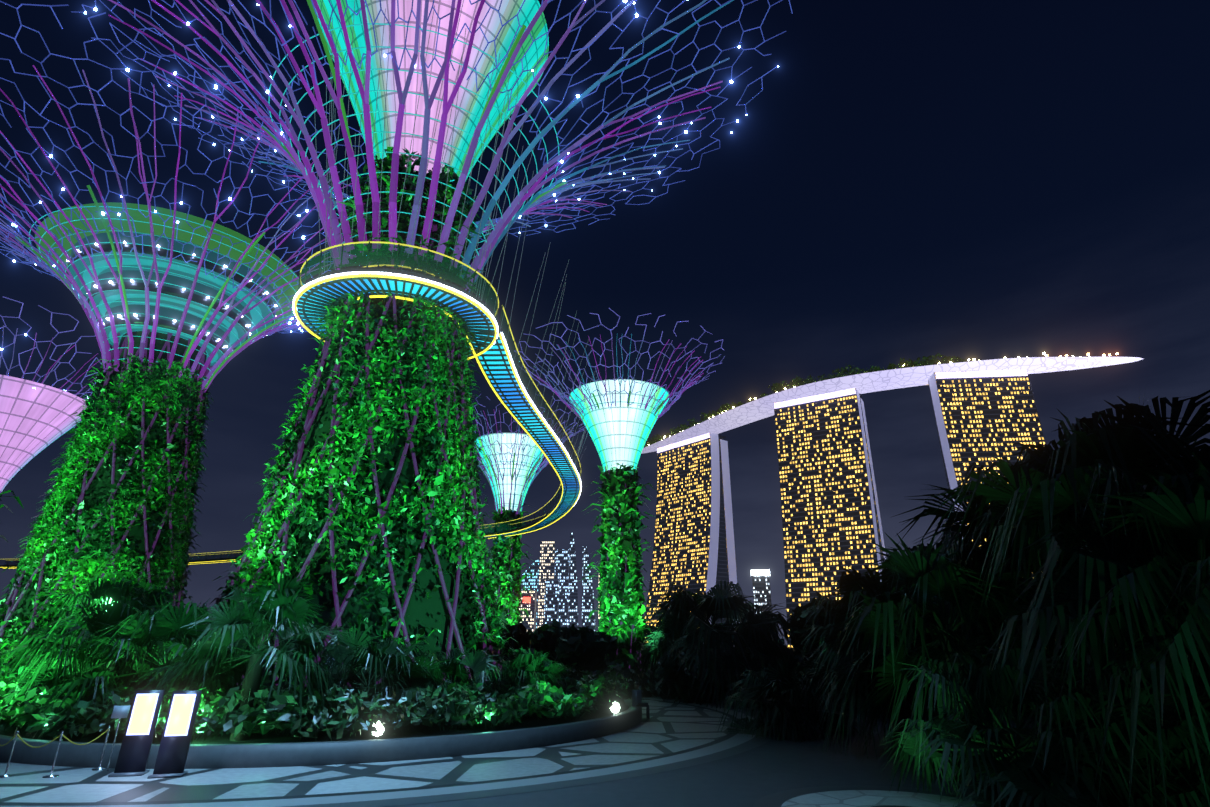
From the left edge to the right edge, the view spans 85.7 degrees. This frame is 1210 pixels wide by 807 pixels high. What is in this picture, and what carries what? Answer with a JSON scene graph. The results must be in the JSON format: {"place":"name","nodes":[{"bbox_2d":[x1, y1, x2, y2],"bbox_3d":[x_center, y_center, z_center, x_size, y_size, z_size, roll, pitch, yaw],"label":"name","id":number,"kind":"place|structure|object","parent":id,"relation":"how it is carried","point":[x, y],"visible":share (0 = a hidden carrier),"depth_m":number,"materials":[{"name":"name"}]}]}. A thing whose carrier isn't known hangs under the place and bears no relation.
{"place":"outdoors","nodes":[
{"label":"outdoors","id":0,"kind":"place"},
{"bbox_2d":[127,695,194,734],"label":"kiosk screens","id":1,"kind":"object","parent":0,"point":[142,714],"visible":1,"depth_m":15.41,"materials":[{"name":"white glass"}]},
{"bbox_2d":[0,242,580,567],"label":"elevated walkway","id":2,"kind":"structure","parent":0,"point":[552,517],"depth_m":33.46,"materials":[{"name":"metal"}]},
{"bbox_2d":[1,243,579,564],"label":"skyway rail panels","id":3,"kind":"object","parent":2,"relation":"attached to","point":[439,278],"visible":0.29,"depth_m":31.45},
{"bbox_2d":[0,241,580,568],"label":"skyway edge tubes","id":4,"kind":"object","parent":2,"relation":"attached to","point":[408,299],"visible":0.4,"depth_m":33.50},
{"bbox_2d":[292,271,581,506],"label":"walkway light strip","id":5,"kind":"object","parent":2,"relation":"attached to","point":[385,273],"visible":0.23,"depth_m":30.45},
{"bbox_2d":[297,278,579,536],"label":"walkway underside","id":6,"kind":"object","parent":2,"relation":"attached to","point":[407,287],"visible":0.15,"depth_m":37.16,"materials":[{"name":"blue metal"}]},
{"bbox_2d":[0,170,637,691],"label":"supertree trunks","id":7,"kind":"object","parent":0,"point":[424,612],"visible":0.02,"depth_m":26.46,"materials":[{"name":"green plant"}]},
{"bbox_2d":[0,170,644,687],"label":"supertree trunk lattice","id":8,"kind":"object","parent":7,"relation":"attached to","point":[310,416],"visible":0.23,"depth_m":28.38,"materials":[{"name":"purple metal"}]},
{"bbox_2d":[0,0,733,513],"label":"supertree ribs","id":9,"kind":"object","parent":7,"relation":"attached to","point":[494,236],"visible":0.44,"depth_m":35.71,"materials":[{"name":"purple metal"}]},
{"bbox_2d":[0,0,792,506],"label":"supertree canopy net","id":10,"kind":"object","parent":7,"relation":"attached to","point":[166,258],"visible":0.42,"depth_m":42.44,"materials":[{"name":"purple metal"}]},
{"bbox_2d":[0,375,86,491],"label":"supertree canopy funnel","id":11,"kind":"object","parent":10,"relation":"attached to","point":[35,421],"visible":0.92,"depth_m":66.45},
{"bbox_2d":[35,202,302,365],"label":"supertree tiers","id":12,"kind":"object","parent":10,"relation":"attached to","point":[237,330],"visible":0.44,"depth_m":49.27,"materials":[{"name":"teal metal"}]},
{"bbox_2d":[66,244,275,366],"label":"supertree slabs","id":13,"kind":"structure","parent":12,"relation":"attached to","point":[219,269],"depth_m":47.97,"materials":[{"name":"teal metal"}]},
{"bbox_2d":[0,0,778,390],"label":"supertree leds","id":14,"kind":"object","parent":10,"relation":"attached to","point":[284,182],"visible":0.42,"depth_m":45.72,"materials":[{"name":"white"}]},
{"bbox_2d":[314,0,548,181],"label":"supertree canopy funnel","id":15,"kind":"object","parent":10,"relation":"attached to","point":[469,101],"visible":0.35,"depth_m":35.11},
{"bbox_2d":[313,0,596,464],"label":"skyway cables","id":16,"kind":"object","parent":10,"relation":"on","point":[580,444],"visible":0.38,"depth_m":34.38,"materials":[{"name":"metal"}]},
{"bbox_2d":[476,433,543,510],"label":"supertree canopy funnel","id":17,"kind":"object","parent":10,"relation":"attached to","point":[508,439],"visible":0.58,"depth_m":99.72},
{"bbox_2d":[569,379,668,471],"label":"supertree canopy funnel","id":18,"kind":"object","parent":10,"relation":"on","point":[618,434],"visible":0.92,"depth_m":76.25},
{"bbox_2d":[518,590,536,632],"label":"skyline tower","id":19,"kind":"structure","parent":0,"point":[529,622],"depth_m":1377.46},
{"bbox_2d":[523,597,530,602],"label":"illuminated sign","id":20,"kind":"object","parent":19,"relation":"attached to","point":[526,599],"visible":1,"depth_m":1382.79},
{"bbox_2d":[537,541,555,627],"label":"skyline tower","id":21,"kind":"structure","parent":0,"point":[547,563],"depth_m":1454.96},
{"bbox_2d":[544,580,558,624],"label":"skyline tower","id":22,"kind":"structure","parent":0,"point":[551,609],"depth_m":1392.03,"materials":[{"name":"glass"}]},
{"bbox_2d":[555,549,569,626],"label":"skyline tower","id":23,"kind":"structure","parent":0,"point":[562,566],"depth_m":1452.20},
{"bbox_2d":[598,574,600,627],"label":"skyline tower","id":24,"kind":"structure","parent":0,"point":[599,576],"depth_m":1473.17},
{"bbox_2d":[703,433,739,643],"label":"tower end wall","id":25,"kind":"structure","parent":0,"point":[714,525],"depth_m":605.14,"materials":[{"name":"grey concrete"}]},
{"bbox_2d":[657,433,709,452],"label":"light strip","id":26,"kind":"object","parent":25,"relation":"on","point":[683,442],"visible":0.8,"depth_m":648.79,"materials":[{"name":"white"}]},
{"bbox_2d":[644,433,729,647],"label":"hotel tower","id":27,"kind":"structure","parent":25,"relation":"attached to","point":[680,557],"depth_m":617.48,"materials":[{"name":"black glass"}]},
{"bbox_2d":[715,435,730,629],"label":"glass wall","id":28,"kind":"structure","parent":25,"relation":"attached to","point":[722,569],"depth_m":593.83,"materials":[{"name":"black glass"}]},
{"bbox_2d":[751,570,772,638],"bbox_3d":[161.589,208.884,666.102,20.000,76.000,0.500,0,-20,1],"label":"tower","id":29,"kind":"structure","parent":0,"point":[761,585],"materials":[{"name":"grey concrete"}]},
{"bbox_2d":[384,645,1207,806],"bbox_3d":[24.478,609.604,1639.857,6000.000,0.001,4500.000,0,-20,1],"label":"asphalt ground","id":30,"kind":"structure","parent":0,"point":[749,778],"depth_m":14.63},
{"bbox_2d":[0,147,657,741],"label":"climbing plants","id":31,"kind":"object","parent":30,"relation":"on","point":[38,691],"visible":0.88,"depth_m":26.75,"materials":[{"name":"green plant"}]},
{"bbox_2d":[0,698,734,806],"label":"plaza paving","id":32,"kind":"structure","parent":30,"relation":"on","point":[666,728],"depth_m":15.30,"materials":[{"name":"stone"}]},
{"bbox_2d":[0,718,120,777],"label":"stanchions","id":33,"kind":"object","parent":32,"relation":"on","point":[6,775],"visible":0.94,"depth_m":15.05,"materials":[{"name":"silver metal"}]},
{"bbox_2d":[0,729,107,747],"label":"barrier rope","id":34,"kind":"object","parent":33,"relation":"attached to","point":[23,741],"visible":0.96,"depth_m":15.12,"materials":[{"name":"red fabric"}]},
{"bbox_2d":[0,699,641,768],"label":"planter kerb","id":35,"kind":"structure","parent":32,"relation":"on","point":[211,756],"depth_m":16.61,"materials":[{"name":"concrete"}]},
{"bbox_2d":[0,703,629,743],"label":"planter soil","id":36,"kind":"structure","parent":35,"relation":"on","point":[274,737],"depth_m":19.32,"materials":[{"name":"brown soil"}]},
{"bbox_2d":[372,702,619,736],"bbox_3d":[-8.084,9.621,19.681,19.431,0.400,4.568,6,-21,-16],"label":"planter uplight glow","id":37,"kind":"object","parent":36,"relation":"on","point":[614,709],"visible":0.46,"depth_m":18.09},
{"bbox_2d":[108,682,649,778],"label":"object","id":38,"kind":"object","parent":30,"relation":"on","point":[134,753],"visible":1,"depth_m":15.20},
{"bbox_2d":[126,693,195,735],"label":"kiosk screen rims","id":39,"kind":"object","parent":38,"relation":"on","point":[157,694],"visible":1,"depth_m":15.43,"materials":[{"name":"grey metal"}]},
{"bbox_2d":[0,696,1013,806],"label":"paving bands","id":40,"kind":"object","parent":30,"relation":"on","point":[728,745],"visible":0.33,"depth_m":13.48,"materials":[{"name":"grey stone"}]},
{"bbox_2d":[522,558,538,627],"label":"skyline tower","id":41,"kind":"structure","parent":30,"relation":"on","point":[531,582],"depth_m":1441.58,"materials":[{"name":"teal glass"}]},
{"bbox_2d":[568,532,577,628],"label":"skyline tower","id":42,"kind":"structure","parent":30,"relation":"on","point":[573,605],"depth_m":1447.59,"materials":[{"name":"grey glass"}]},
{"bbox_2d":[582,547,594,630],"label":"skyline tower","id":43,"kind":"structure","parent":30,"relation":"on","point":[587,599],"depth_m":1446.80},
{"bbox_2d":[50,458,1209,806],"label":"fronds","id":44,"kind":"object","parent":30,"relation":"on","point":[252,680],"visible":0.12,"depth_m":16.73,"materials":[{"name":"green plant"}]},
{"bbox_2d":[492,390,1209,806],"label":"trees","id":45,"kind":"object","parent":30,"relation":"on","point":[1074,612],"visible":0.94,"depth_m":13.42,"materials":[{"name":"green plant"}]},
{"bbox_2d":[856,389,885,581],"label":"tower end wall","id":46,"kind":"structure","parent":30,"relation":"on","point":[868,473],"depth_m":500.67,"materials":[{"name":"grey concrete"}]},
{"bbox_2d":[774,388,855,408],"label":"light strip","id":47,"kind":"object","parent":46,"relation":"on","point":[814,398],"visible":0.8,"depth_m":531.10,"materials":[{"name":"white plastic"}]},
{"bbox_2d":[773,388,883,648],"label":"hotel tower","id":48,"kind":"structure","parent":46,"relation":"attached to","point":[827,520],"depth_m":499.36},
{"bbox_2d":[859,394,882,564],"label":"glass wall","id":49,"kind":"structure","parent":46,"relation":"attached to","point":[881,556],"depth_m":489.15,"materials":[{"name":"black glass"}]},
{"bbox_2d":[641,357,1142,453],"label":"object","id":50,"kind":"structure","parent":46,"relation":"on","point":[763,408],"depth_m":507.48,"materials":[{"name":"grey metal"}]},
{"bbox_2d":[781,733,1087,806],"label":"paving","id":51,"kind":"structure","parent":30,"relation":"on","point":[856,798],"depth_m":12.60,"materials":[{"name":"grey stone"}]},
{"bbox_2d":[926,373,966,538],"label":"tower end wall","id":52,"kind":"structure","parent":30,"relation":"on","point":[943,436],"depth_m":476.00,"materials":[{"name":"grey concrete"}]},
{"bbox_2d":[935,370,1027,378],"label":"light strip","id":53,"kind":"object","parent":52,"relation":"on","point":[973,374],"visible":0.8,"depth_m":483.53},
{"bbox_2d":[934,371,1061,648],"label":"hotel tower","id":54,"kind":"structure","parent":52,"relation":"attached to","point":[982,414],"depth_m":471.12,"materials":[{"name":"glass"}]},
{"bbox_2d":[644,356,1139,447],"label":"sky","id":55,"kind":"structure","parent":0,"point":[908,367],"depth_m":490.77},
{"bbox_2d":[644,353,965,446],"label":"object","id":56,"kind":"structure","parent":55,"relation":"on","point":[778,387],"depth_m":530.14,"materials":[{"name":"green plant"}]},
{"bbox_2d":[648,353,1117,444],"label":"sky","id":57,"kind":"structure","parent":55,"relation":"on","point":[968,360],"depth_m":480.48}
]}

